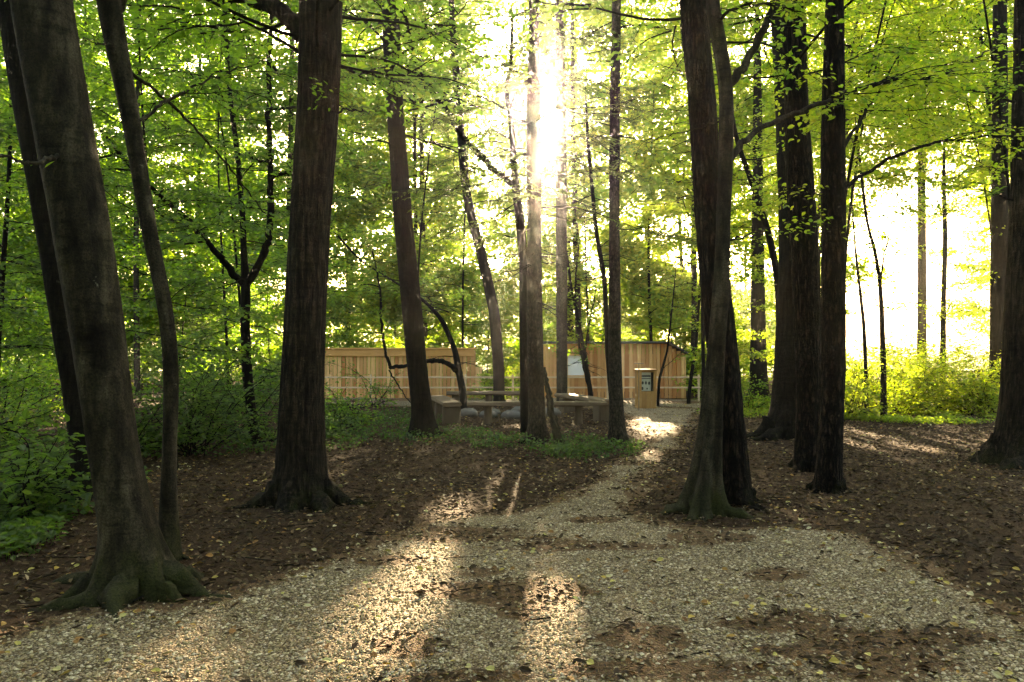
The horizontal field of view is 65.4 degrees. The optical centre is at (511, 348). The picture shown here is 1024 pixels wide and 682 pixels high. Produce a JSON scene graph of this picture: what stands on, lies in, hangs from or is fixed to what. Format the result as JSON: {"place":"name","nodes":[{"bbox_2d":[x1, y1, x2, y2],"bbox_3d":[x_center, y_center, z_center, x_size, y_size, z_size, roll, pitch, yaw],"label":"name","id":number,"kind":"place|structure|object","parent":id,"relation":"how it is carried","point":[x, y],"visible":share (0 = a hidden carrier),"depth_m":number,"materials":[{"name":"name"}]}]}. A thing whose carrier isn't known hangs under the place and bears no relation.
{"place":"outdoors","nodes":[
{"label":"outdoors","id":0,"kind":"place"},
{"bbox_2d":[0,0,1012,350],"label":"sky","id":1,"kind":"structure","parent":0,"point":[907,264],"materials":[{"name":"white"}]},
{"bbox_2d":[0,397,1023,681],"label":"path","id":2,"kind":"structure","parent":0,"point":[650,417],"depth_m":5.16,"materials":[{"name":"beige gravel"}]},
{"bbox_2d":[543,341,688,398],"bbox_3d":[3.608,0.733,29.650,5.016,1.995,4.300,0,0,0],"label":"timber cabin","id":3,"kind":"object","parent":2,"relation":"on","point":[654,360],"visible":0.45,"depth_m":27.69,"materials":[{"name":"wood"}]},
{"bbox_2d":[634,369,657,408],"bbox_3d":[3.832,1.157,22.840,0.617,1.159,0.440,0,0,0],"label":"wooden cabinet","id":4,"kind":"object","parent":2,"relation":"on","point":[647,388],"visible":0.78,"depth_m":22.68,"materials":[{"name":"brown wood"}]},
{"bbox_2d":[0,371,1023,681],"bbox_3d":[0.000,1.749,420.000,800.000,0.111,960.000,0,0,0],"label":"ground","id":5,"kind":"structure","parent":0,"point":[510,487],"depth_m":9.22,"materials":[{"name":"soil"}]},
{"bbox_2d":[0,253,57,390],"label":"thicket","id":6,"kind":"object","parent":5,"relation":"on","point":[4,331],"visible":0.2,"depth_m":32.77,"materials":[{"name":"green plant"}]},
{"bbox_2d":[0,325,63,448],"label":"shrub","id":7,"kind":"object","parent":5,"relation":"on","point":[5,414],"visible":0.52,"depth_m":14.53,"materials":[{"name":"green plant"}]},
{"bbox_2d":[0,340,63,422],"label":"shrub","id":8,"kind":"object","parent":5,"relation":"on","point":[41,364],"visible":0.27,"depth_m":19.62,"materials":[{"name":"green plant"}]},
{"bbox_2d":[0,0,93,503],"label":"ivy clad tree","id":9,"kind":"object","parent":5,"relation":"on","point":[57,315],"visible":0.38,"depth_m":9.09,"materials":[{"name":"brown plant"}]},
{"bbox_2d":[0,408,94,522],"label":"shrub","id":10,"kind":"object","parent":5,"relation":"on","point":[34,490],"visible":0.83,"depth_m":8.02,"materials":[{"name":"green plant"}]},
{"bbox_2d":[0,1,104,328],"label":"forest tree","id":11,"kind":"object","parent":5,"relation":"on","point":[24,237],"visible":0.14,"depth_m":32.13,"materials":[{"name":"green plant"}]},
{"bbox_2d":[0,0,129,457],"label":"beech sapling","id":12,"kind":"object","parent":5,"relation":"on","point":[18,314],"visible":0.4,"depth_m":11.06,"materials":[{"name":"green plant"}]},
{"bbox_2d":[0,40,137,395],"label":"beech sapling","id":13,"kind":"object","parent":5,"relation":"on","point":[31,299],"visible":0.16,"depth_m":13.36,"materials":[{"name":"green plant"}]},
{"bbox_2d":[0,434,159,561],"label":"undergrowth","id":14,"kind":"object","parent":5,"relation":"on","point":[13,531],"visible":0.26,"depth_m":7.39,"materials":[{"name":"green plant"}]},
{"bbox_2d":[1,0,163,362],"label":"forest tree","id":15,"kind":"object","parent":5,"relation":"on","point":[110,137],"visible":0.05,"depth_m":37.32,"materials":[{"name":"green plant"}]},
{"bbox_2d":[0,12,182,389],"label":"beech sapling","id":16,"kind":"object","parent":5,"relation":"on","point":[131,259],"visible":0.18,"depth_m":17.76,"materials":[{"name":"green plant"}]},
{"bbox_2d":[27,222,161,387],"bbox_3d":[-18.075,-2.120,34.674,5.402,8.156,4.980,0,0,44],"label":"thicket","id":17,"kind":"object","parent":5,"relation":"on","point":[124,313],"visible":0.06,"depth_m":35.10,"materials":[{"name":"green plant"}]},
{"bbox_2d":[0,0,232,623],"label":"leaning beech","id":18,"kind":"object","parent":5,"relation":"on","point":[134,558],"visible":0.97,"depth_m":5.59,"materials":[{"name":"brown plant"}]},
{"bbox_2d":[16,349,230,461],"bbox_3d":[-5.993,0.991,12.620,2.958,1.991,3.218,0,0,-27],"label":"shrub","id":19,"kind":"object","parent":5,"relation":"on","point":[149,417],"visible":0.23,"depth_m":12.48,"materials":[{"name":"green plant"}]},
{"bbox_2d":[0,0,266,392],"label":"forest tree","id":20,"kind":"object","parent":5,"relation":"on","point":[170,173],"visible":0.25,"depth_m":31.78,"materials":[{"name":"green plant"}]},
{"bbox_2d":[0,0,289,469],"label":"beech sapling","id":21,"kind":"object","parent":5,"relation":"on","point":[114,185],"visible":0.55,"depth_m":11.30,"materials":[{"name":"green plant"}]},
{"bbox_2d":[125,251,233,382],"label":"thicket","id":22,"kind":"object","parent":5,"relation":"on","point":[184,355],"visible":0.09,"depth_m":37.95,"materials":[{"name":"green plant"}]},
{"bbox_2d":[124,182,239,387],"bbox_3d":[-14.033,-2.483,33.947,6.004,8.822,5.532,0,0,33],"label":"thicket","id":23,"kind":"object","parent":5,"relation":"on","point":[157,331],"visible":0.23,"depth_m":33.86,"materials":[{"name":"green plant"}]},
{"bbox_2d":[100,0,265,367],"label":"forest tree","id":24,"kind":"object","parent":5,"relation":"on","point":[164,158],"visible":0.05,"depth_m":41.86,"materials":[{"name":"green plant"}]},
{"bbox_2d":[87,0,286,380],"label":"forest tree","id":25,"kind":"object","parent":5,"relation":"on","point":[167,110],"visible":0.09,"depth_m":37.57,"materials":[{"name":"green plant"}]},
{"bbox_2d":[1,0,376,443],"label":"forked sapling","id":26,"kind":"object","parent":5,"relation":"on","point":[245,279],"visible":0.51,"depth_m":14.22,"materials":[{"name":"green plant"}]},
{"bbox_2d":[128,325,280,419],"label":"shrub","id":27,"kind":"object","parent":5,"relation":"on","point":[259,393],"visible":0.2,"depth_m":19.61,"materials":[{"name":"green plant"}]},
{"bbox_2d":[138,11,291,397],"bbox_3d":[-8.530,-4.162,23.631,4.509,12.150,5.558,0,0,-19],"label":"beech sapling","id":28,"kind":"object","parent":5,"relation":"on","point":[196,334],"visible":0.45,"depth_m":23.88,"materials":[{"name":"green plant"}]},
{"bbox_2d":[79,0,358,560],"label":"slender beech","id":29,"kind":"object","parent":5,"relation":"on","point":[111,19],"visible":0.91,"depth_m":6.45,"materials":[{"name":"brown plant"}]},
{"bbox_2d":[106,0,349,407],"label":"beech sapling","id":30,"kind":"object","parent":5,"relation":"on","point":[260,293],"visible":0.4,"depth_m":17.94,"materials":[{"name":"green plant"}]},
{"bbox_2d":[129,336,335,457],"bbox_3d":[-5.130,0.841,13.442,3.322,2.091,3.760,0,0,28],"label":"shrub","id":31,"kind":"object","parent":5,"relation":"on","point":[185,426],"visible":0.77,"depth_m":12.86,"materials":[{"name":"green plant"}]},
{"bbox_2d":[147,351,348,447],"bbox_3d":[-4.876,0.962,14.938,3.675,1.882,4.260,0,0,0],"label":"shrub","id":32,"kind":"object","parent":5,"relation":"on","point":[264,435],"visible":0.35,"depth_m":14.56,"materials":[{"name":"green plant"}]},
{"bbox_2d":[188,198,327,388],"bbox_3d":[-10.693,-2.213,34.229,6.108,8.708,5.666,0,0,0],"label":"thicket","id":33,"kind":"object","parent":5,"relation":"on","point":[258,324],"visible":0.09,"depth_m":33.16,"materials":[{"name":"green plant"}]},
{"bbox_2d":[4,0,565,514],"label":"furrowed oak","id":34,"kind":"object","parent":5,"relation":"on","point":[300,480],"visible":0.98,"depth_m":8.79,"materials":[{"name":"brown plant"}]},
{"bbox_2d":[174,0,412,338],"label":"forest tree","id":35,"kind":"object","parent":5,"relation":"on","point":[281,128],"visible":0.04,"depth_m":35.85,"materials":[{"name":"green plant"}]},
{"bbox_2d":[166,0,423,326],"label":"forest tree","id":36,"kind":"object","parent":5,"relation":"on","point":[257,133],"visible":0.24,"depth_m":31.77,"materials":[{"name":"green plant"}]},
{"bbox_2d":[250,249,376,382],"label":"thicket","id":37,"kind":"object","parent":5,"relation":"on","point":[276,356],"visible":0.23,"depth_m":33.31,"materials":[{"name":"green plant"}]},
{"bbox_2d":[210,0,422,305],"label":"beech sapling","id":38,"kind":"object","parent":5,"relation":"on","point":[354,233],"visible":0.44,"depth_m":18.52,"materials":[{"name":"green plant"}]},
{"bbox_2d":[251,55,392,346],"bbox_3d":[-7.362,-4.743,31.011,5.348,13.300,5.839,0,0,0],"label":"beech sapling","id":39,"kind":"object","parent":5,"relation":"on","point":[332,305],"visible":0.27,"depth_m":30.79,"materials":[{"name":"green plant"}]},
{"bbox_2d":[325,378,383,425],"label":"shrub","id":40,"kind":"object","parent":5,"relation":"on","point":[342,409],"visible":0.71,"depth_m":18.06,"materials":[{"name":"green plant"}]},
{"bbox_2d":[327,359,403,407],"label":"shrub","id":41,"kind":"object","parent":5,"relation":"on","point":[387,390],"visible":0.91,"depth_m":23.92,"materials":[{"name":"green plant"}]},
{"bbox_2d":[251,177,500,408],"bbox_3d":[-3.709,-1.375,21.903,6.482,6.750,4.017,0,0,24],"label":"broken tree","id":42,"kind":"object","parent":5,"relation":"on","point":[456,367],"visible":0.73,"depth_m":21.89,"materials":[{"name":"green plant"}]},
{"bbox_2d":[145,405,648,462],"bbox_3d":[-1.642,1.638,15.966,9.239,0.358,9.663,0,0,27],"label":"ground cover","id":43,"kind":"object","parent":5,"relation":"on","point":[591,445],"visible":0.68,"depth_m":14.22,"materials":[{"name":"green plant"}]},
{"bbox_2d":[276,0,524,437],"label":"slanting tree","id":44,"kind":"object","parent":5,"relation":"on","point":[422,419],"visible":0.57,"depth_m":15.82,"materials":[{"name":"green plant"}]},
{"bbox_2d":[325,348,481,397],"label":"timber wall","id":45,"kind":"structure","parent":5,"relation":"on","point":[373,361],"depth_m":27.88,"materials":[{"name":"brown wood"}]},
{"bbox_2d":[286,0,526,375],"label":"forest tree","id":46,"kind":"object","parent":5,"relation":"on","point":[420,156],"visible":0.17,"depth_m":33.99,"materials":[{"name":"green plant"}]},
{"bbox_2d":[353,235,460,388],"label":"thicket","id":47,"kind":"object","parent":5,"relation":"on","point":[390,307],"visible":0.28,"depth_m":33.95,"materials":[{"name":"green plant"}]},
{"bbox_2d":[329,0,510,325],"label":"forest tree","id":48,"kind":"object","parent":5,"relation":"on","point":[417,203],"visible":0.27,"depth_m":32.32,"materials":[{"name":"green plant"}]},
{"bbox_2d":[354,23,486,304],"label":"beech sapling","id":49,"kind":"object","parent":5,"relation":"on","point":[459,295],"visible":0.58,"depth_m":25.10,"materials":[{"name":"green plant"}]},
{"bbox_2d":[431,395,461,424],"bbox_3d":[-1.713,1.529,19.950,0.473,0.593,2.977,0,0,-13],"label":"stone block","id":50,"kind":"object","parent":5,"relation":"on","point":[447,408],"visible":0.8,"depth_m":18.61,"materials":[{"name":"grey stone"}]},
{"bbox_2d":[380,0,549,406],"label":"leaning beech","id":51,"kind":"object","parent":5,"relation":"on","point":[495,329],"visible":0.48,"depth_m":24.37,"materials":[{"name":"brown plant"}]},
{"bbox_2d":[391,32,542,347],"bbox_3d":[-1.661,-5.240,30.065,5.726,14.279,5.660,0,0,0],"label":"beech sapling","id":52,"kind":"object","parent":5,"relation":"on","point":[462,272],"visible":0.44,"depth_m":30.10,"materials":[{"name":"green plant"}]},
{"bbox_2d":[345,0,591,433],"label":"crooked tree","id":53,"kind":"object","parent":5,"relation":"on","point":[521,239],"visible":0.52,"depth_m":16.41,"materials":[{"name":"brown plant"}]},
{"bbox_2d":[437,270,519,388],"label":"thicket","id":54,"kind":"object","parent":5,"relation":"on","point":[472,328],"visible":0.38,"depth_m":34.15,"materials":[{"name":"green plant"}]},
{"bbox_2d":[325,374,700,401],"bbox_3d":[-0.031,1.350,26.436,12.583,1.000,0.108,0,0,0],"label":"rail fence","id":55,"kind":"object","parent":5,"relation":"on","point":[513,377],"visible":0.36,"depth_m":26.38,"materials":[{"name":"brown wood"}]},
{"bbox_2d":[444,17,599,340],"bbox_3d":[0.901,-5.732,32.591,5.774,15.287,6.180,0,0,-35],"label":"beech sapling","id":56,"kind":"object","parent":5,"relation":"on","point":[550,249],"visible":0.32,"depth_m":32.34,"materials":[{"name":"green plant"}]},
{"bbox_2d":[467,401,607,424],"bbox_3d":[0.580,1.528,18.550,3.240,0.612,0.434,0,0,0],"label":"log bench","id":57,"kind":"object","parent":5,"relation":"on","point":[577,405],"visible":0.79,"depth_m":18.37,"materials":[{"name":"brown wood"}]},
{"bbox_2d":[381,0,696,446],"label":"spruce tree","id":58,"kind":"object","parent":5,"relation":"on","point":[538,380],"visible":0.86,"depth_m":14.47,"materials":[{"name":"green plant"}]},
{"bbox_2d":[491,0,631,400],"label":"dark spruce","id":59,"kind":"object","parent":5,"relation":"on","point":[561,300],"visible":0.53,"depth_m":24.07,"materials":[{"name":"brown plant"}]},
{"bbox_2d":[462,0,667,372],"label":"forest tree","id":60,"kind":"object","parent":5,"relation":"on","point":[544,226],"visible":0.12,"depth_m":35.16,"materials":[{"name":"green plant"}]},
{"bbox_2d":[526,206,606,395],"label":"multi stemmed sapling","id":61,"kind":"object","parent":5,"relation":"on","point":[583,353],"visible":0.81,"depth_m":24.96,"materials":[{"name":"green plant"}]},
{"bbox_2d":[474,0,673,351],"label":"forest tree","id":62,"kind":"object","parent":5,"relation":"on","point":[552,146],"visible":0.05,"depth_m":42.89,"materials":[{"name":"green plant"}]},
{"bbox_2d":[512,30,650,340],"bbox_3d":[2.856,-5.889,34.233,6.254,15.584,5.940,0,0,0],"label":"beech sapling","id":63,"kind":"object","parent":5,"relation":"on","point":[607,184],"visible":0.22,"depth_m":33.83,"materials":[{"name":"green plant"}]},
{"bbox_2d":[554,393,608,421],"bbox_3d":[1.842,1.501,20.476,0.430,0.585,3.204,0,0,-18],"label":"log bench","id":64,"kind":"object","parent":5,"relation":"on","point":[600,413],"visible":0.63,"depth_m":19.92,"materials":[{"name":"brown wood"}]},
{"bbox_2d":[475,0,688,350],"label":"forest tree","id":65,"kind":"object","parent":5,"relation":"on","point":[584,195],"visible":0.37,"depth_m":32.58,"materials":[{"name":"green plant"}]},
{"bbox_2d":[549,87,642,393],"bbox_3d":[1.693,-1.875,17.325,2.386,7.750,1.519,0,0,0],"label":"bowed stem","id":66,"kind":"object","parent":5,"relation":"on","point":[602,266],"visible":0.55,"depth_m":17.46,"materials":[{"name":"green plant"}]},
{"bbox_2d":[567,197,654,353],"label":"thicket","id":67,"kind":"object","parent":5,"relation":"on","point":[595,306],"visible":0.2,"depth_m":34.68,"materials":[{"name":"green plant"}]},
{"bbox_2d":[493,0,749,445],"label":"narrow spruce","id":68,"kind":"object","parent":5,"relation":"on","point":[617,429],"visible":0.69,"depth_m":14.81,"materials":[{"name":"brown plant"}]},
{"bbox_2d":[584,79,698,353],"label":"beech sapling","id":69,"kind":"object","parent":5,"relation":"on","point":[647,269],"visible":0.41,"depth_m":32.68,"materials":[{"name":"green plant"}]},
{"bbox_2d":[464,0,858,511],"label":"plated pine","id":70,"kind":"object","parent":5,"relation":"on","point":[740,490],"visible":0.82,"depth_m":8.83,"materials":[{"name":"brown plant"}]},
{"bbox_2d":[595,0,752,383],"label":"forest tree","id":71,"kind":"object","parent":5,"relation":"on","point":[686,134],"visible":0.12,"depth_m":37.27,"materials":[{"name":"green plant"}]},
{"bbox_2d":[621,228,745,374],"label":"thicket","id":72,"kind":"object","parent":5,"relation":"on","point":[663,316],"visible":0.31,"depth_m":33.19,"materials":[{"name":"green plant"}]},
{"bbox_2d":[571,0,819,390],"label":"forest tree","id":73,"kind":"object","parent":5,"relation":"on","point":[656,180],"visible":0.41,"depth_m":32.05,"materials":[{"name":"green plant"}]},
{"bbox_2d":[620,0,776,267],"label":"beech sapling","id":74,"kind":"object","parent":5,"relation":"on","point":[667,244],"visible":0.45,"depth_m":17.58,"materials":[{"name":"green plant"}]},
{"bbox_2d":[638,1,777,350],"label":"beech sapling","id":75,"kind":"object","parent":5,"relation":"on","point":[678,97],"visible":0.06,"depth_m":35.54,"materials":[{"name":"green plant"}]},
{"bbox_2d":[647,1,795,440],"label":"twin pine","id":76,"kind":"object","parent":5,"relation":"on","point":[778,420],"visible":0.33,"depth_m":15.69,"materials":[{"name":"brown plant"}]},
{"bbox_2d":[653,0,820,364],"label":"beech sapling","id":77,"kind":"object","parent":5,"relation":"on","point":[741,335],"visible":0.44,"depth_m":24.01,"materials":[{"name":"green plant"}]},
{"bbox_2d":[668,47,820,309],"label":"leaning sapling","id":78,"kind":"object","parent":5,"relation":"on","point":[771,248],"visible":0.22,"depth_m":16.75,"materials":[{"name":"brown plant"}]},
{"bbox_2d":[716,0,820,399],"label":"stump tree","id":79,"kind":"object","parent":5,"relation":"on","point":[758,368],"visible":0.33,"depth_m":27.33,"materials":[{"name":"green plant"}]},
{"bbox_2d":[602,0,976,472],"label":"tall pine","id":80,"kind":"object","parent":5,"relation":"on","point":[805,272],"visible":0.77,"depth_m":11.36,"materials":[{"name":"brown plant"}]},
{"bbox_2d":[587,0,1023,521],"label":"fluted hornbeam","id":81,"kind":"object","parent":5,"relation":"on","point":[702,494],"visible":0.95,"depth_m":8.40,"materials":[{"name":"brown plant"}]},
{"bbox_2d":[734,2,906,345],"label":"forest tree","id":82,"kind":"object","parent":5,"relation":"on","point":[854,273],"visible":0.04,"depth_m":42.02,"materials":[{"name":"green plant"}]},
{"bbox_2d":[733,0,939,257],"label":"beech sapling","id":83,"kind":"object","parent":5,"relation":"on","point":[769,142],"visible":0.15,"depth_m":23.11,"materials":[{"name":"green plant"}]},
{"bbox_2d":[696,395,996,424],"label":"grass","id":84,"kind":"structure","parent":5,"relation":"on","point":[939,417],"depth_m":19.42,"materials":[{"name":"green plant"}]},
{"bbox_2d":[739,0,965,196],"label":"forest tree","id":85,"kind":"object","parent":5,"relation":"on","point":[819,56],"visible":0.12,"depth_m":32.85,"materials":[{"name":"green plant"}]},
{"bbox_2d":[733,0,998,219],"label":"beech sapling","id":86,"kind":"object","parent":5,"relation":"on","point":[901,172],"visible":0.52,"depth_m":13.69,"materials":[{"name":"green plant"}]},
{"bbox_2d":[819,186,918,414],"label":"thin sapling","id":87,"kind":"object","parent":5,"relation":"on","point":[863,322],"visible":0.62,"depth_m":20.46,"materials":[{"name":"green plant"}]},
{"bbox_2d":[743,0,1008,264],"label":"beech sapling","id":88,"kind":"object","parent":5,"relation":"on","point":[879,185],"visible":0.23,"depth_m":18.86,"materials":[{"name":"green plant"}]},
{"bbox_2d":[844,326,929,421],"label":"shrub","id":89,"kind":"object","parent":5,"relation":"on","point":[850,406],"visible":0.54,"depth_m":19.98,"materials":[{"name":"green plant"}]},
{"bbox_2d":[815,113,967,420],"bbox_3d":[8.972,-1.893,19.435,3.160,7.785,3.617,0,0,-30],"label":"slim sapling","id":90,"kind":"object","parent":5,"relation":"on","point":[883,381],"visible":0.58,"depth_m":19.65,"materials":[{"name":"green plant"}]},
{"bbox_2d":[760,0,1023,494],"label":"slim pine","id":91,"kind":"object","parent":5,"relation":"on","point":[828,472],"visible":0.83,"depth_m":9.65,"materials":[{"name":"brown plant"}]},
{"bbox_2d":[846,318,998,417],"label":"shrub","id":92,"kind":"object","parent":5,"relation":"on","point":[904,381],"visible":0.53,"depth_m":20.91,"materials":[{"name":"green plant"}]},
{"bbox_2d":[846,336,1000,412],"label":"shrub","id":93,"kind":"object","parent":5,"relation":"on","point":[921,366],"visible":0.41,"depth_m":20.89,"materials":[{"name":"green plant"}]},
{"bbox_2d":[848,8,1010,376],"bbox_3d":[19.475,-7.170,38.072,8.106,18.341,7.477,0,0,-13],"label":"washed out pine","id":94,"kind":"object","parent":5,"relation":"on","point":[921,270],"visible":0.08,"depth_m":37.84,"materials":[{"name":"green plant"}]},
{"bbox_2d":[847,0,1012,207],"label":"beech sapling","id":95,"kind":"object","parent":5,"relation":"on","point":[982,4],"visible":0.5,"depth_m":15.34,"materials":[{"name":"green plant"}]},
{"bbox_2d":[864,0,1013,411],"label":"pine","id":96,"kind":"object","parent":5,"relation":"on","point":[999,220],"visible":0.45,"depth_m":22.34,"materials":[{"name":"green plant"}]},
{"bbox_2d":[864,0,1013,233],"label":"beech sapling","id":97,"kind":"object","parent":5,"relation":"on","point":[1010,77],"visible":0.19,"depth_m":28.15,"materials":[{"name":"green plant"}]},
{"bbox_2d":[874,130,1005,391],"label":"pale sapling","id":98,"kind":"object","parent":5,"relation":"on","point":[943,285],"visible":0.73,"depth_m":22.95,"materials":[{"name":"green plant"}]},
{"bbox_2d":[868,0,1013,230],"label":"forest tree","id":99,"kind":"object","parent":5,"relation":"on","point":[958,47],"visible":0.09,"depth_m":32.45,"materials":[{"name":"green plant"}]},
{"bbox_2d":[869,0,1023,469],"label":"edge pine","id":100,"kind":"object","parent":5,"relation":"on","point":[1002,446],"visible":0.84,"depth_m":11.98,"materials":[{"name":"brown plant"}]},
{"bbox_2d":[907,348,1000,416],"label":"shrub","id":101,"kind":"object","parent":5,"relation":"on","point":[985,401],"visible":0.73,"depth_m":20.13,"materials":[{"name":"green plant"}]},
{"bbox_2d":[916,13,1012,336],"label":"forest tree","id":102,"kind":"object","parent":5,"relation":"on","point":[973,276],"visible":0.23,"depth_m":45.53,"materials":[{"name":"green plant"}]},
{"bbox_2d":[926,0,1013,249],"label":"forest tree","id":103,"kind":"object","parent":5,"relation":"on","point":[975,200],"visible":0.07,"depth_m":39.03,"materials":[{"name":"green plant"}]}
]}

